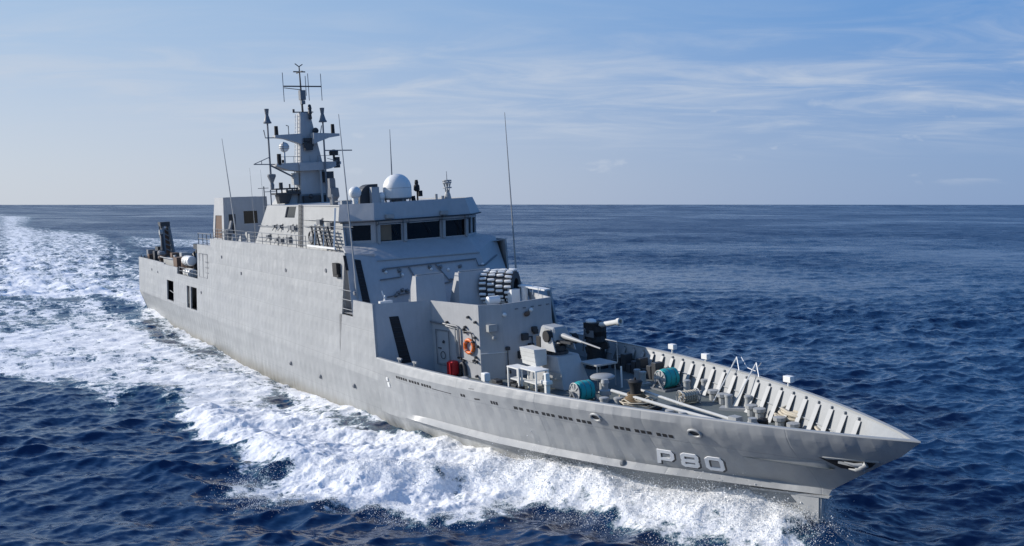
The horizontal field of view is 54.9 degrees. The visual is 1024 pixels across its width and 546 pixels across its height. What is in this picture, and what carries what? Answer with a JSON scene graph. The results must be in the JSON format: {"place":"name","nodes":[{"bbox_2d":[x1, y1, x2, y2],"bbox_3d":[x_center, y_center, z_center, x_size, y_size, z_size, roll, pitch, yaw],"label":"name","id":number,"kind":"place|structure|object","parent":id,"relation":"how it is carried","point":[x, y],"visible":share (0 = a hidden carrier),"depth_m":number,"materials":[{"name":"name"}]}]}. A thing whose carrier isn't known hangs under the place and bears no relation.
{"place":"outdoors","nodes":[
{"label":"outdoors","id":0,"kind":"place"},
{"bbox_2d":[0,205,1023,545],"bbox_3d":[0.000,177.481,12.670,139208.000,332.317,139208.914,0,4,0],"label":"sea","id":1,"kind":"structure","parent":0,"point":[128,417],"depth_m":72.43,"materials":[{"name":"liquid"}]},
{"bbox_2d":[139,64,920,522],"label":"patrol ship","id":2,"kind":"object","parent":1,"relation":"on","point":[387,300],"visible":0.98,"depth_m":58.83,"materials":[{"name":"paint"}]},
{"bbox_2d":[181,255,196,266],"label":"life raft","id":3,"kind":"object","parent":2,"relation":"on","point":[188,260],"visible":1,"depth_m":99.89,"materials":[{"name":"white paint"}]},
{"bbox_2d":[183,268,197,277],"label":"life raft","id":4,"kind":"object","parent":2,"relation":"on","point":[190,274],"visible":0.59,"depth_m":100.00,"materials":[{"name":"white paint"}]},
{"bbox_2d":[447,360,458,375],"bbox_3d":[-3.485,5.612,57.837,0.568,0.900,0.560,-6,6,-31],"label":"fire pump","id":5,"kind":"object","parent":2,"relation":"on","point":[452,367],"visible":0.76,"depth_m":57.63,"materials":[{"name":"red paint"}]},
{"bbox_2d":[459,362,467,375],"bbox_3d":[-2.851,5.591,57.474,0.247,0.874,0.683,-3,5,-40],"label":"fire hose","id":6,"kind":"object","parent":2,"relation":"hanging from","point":[461,364],"visible":1,"depth_m":57.36,"materials":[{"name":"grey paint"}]},
{"bbox_2d":[463,338,474,354],"bbox_3d":[-2.478,4.245,56.907,0.300,0.962,0.966,-4,5,-42],"label":"life ring","id":7,"kind":"object","parent":2,"relation":"attached to","point":[466,350],"visible":1,"depth_m":56.82,"materials":[{"name":"orange plastic"}]},
{"bbox_2d":[481,372,489,382],"bbox_3d":[-1.383,5.893,52.324,0.350,1.200,0.450,-6,6,-31],"label":"deck box","id":8,"kind":"object","parent":2,"relation":"on","point":[485,376],"visible":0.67,"depth_m":52.12,"materials":[{"name":"white paint"}]},
{"bbox_2d":[507,364,529,389],"bbox_3d":[0.348,5.675,53.451,0.700,1.250,1.200,-6,6,-31],"label":"work table","id":9,"kind":"object","parent":2,"relation":"on","point":[517,378],"visible":0.75,"depth_m":53.33,"materials":[{"name":"white paint"}]},
{"bbox_2d":[520,366,548,391],"bbox_3d":[1.218,5.710,52.400,0.850,1.300,1.500,-6,6,-31],"label":"work table","id":10,"kind":"object","parent":2,"relation":"on","point":[534,381],"visible":0.69,"depth_m":52.31,"materials":[{"name":"white paint"}]},
{"bbox_2d":[540,373,552,393],"bbox_3d":[1.808,5.815,51.535,0.400,1.200,0.600,-6,6,-31],"label":"signal post","id":11,"kind":"object","parent":2,"relation":"on","point":[546,382],"visible":0.79,"depth_m":51.35,"materials":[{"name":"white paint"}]},
{"bbox_2d":[619,394,657,408],"bbox_3d":[6.021,6.126,47.819,1.775,0.492,2.386,-6,6,-31],"label":"mooring rope","id":12,"kind":"object","parent":2,"relation":"on","point":[627,403],"visible":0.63,"depth_m":47.20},
{"bbox_2d":[610,389,712,417],"bbox_3d":[7.402,6.243,45.824,0.162,0.652,7.531,-4,5,-41],"label":"boom pole","id":13,"kind":"object","parent":2,"relation":"on","point":[654,403],"visible":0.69,"depth_m":46.26,"materials":[{"name":"grey metal"}]},
{"bbox_2d":[641,389,739,420],"bbox_3d":[8.096,6.141,46.064,0.142,0.676,6.362,-3,5,-38],"label":"boom pole","id":14,"kind":"object","parent":2,"relation":"on","point":[686,405],"visible":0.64,"depth_m":45.98,"materials":[{"name":"grey metal"}]},
{"bbox_2d":[774,405,804,421],"bbox_3d":[12.569,6.234,43.304,1.683,0.836,2.891,-6,6,-31],"label":"mooring rope","id":15,"kind":"object","parent":2,"relation":"on","point":[790,415],"visible":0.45,"depth_m":42.82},
{"bbox_2d":[838,461,868,471],"bbox_3d":[12.524,7.082,36.136,1.109,0.445,0.360,3,5,34],"label":"anchor","id":16,"kind":"object","parent":2,"relation":"on","point":[861,467],"visible":1,"depth_m":35.96,"materials":[{"name":"grey paint"}]},
{"bbox_2d":[203,430,871,545],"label":"bow spray","id":17,"kind":"object","parent":1,"relation":"on","point":[826,512],"visible":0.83,"depth_m":43.06,"materials":[{"name":"white liquid"}]},
{"bbox_2d":[0,0,1023,204],"label":"sky","id":18,"kind":"structure","parent":0,"point":[103,102],"materials":[{"name":"blue"}]}
]}

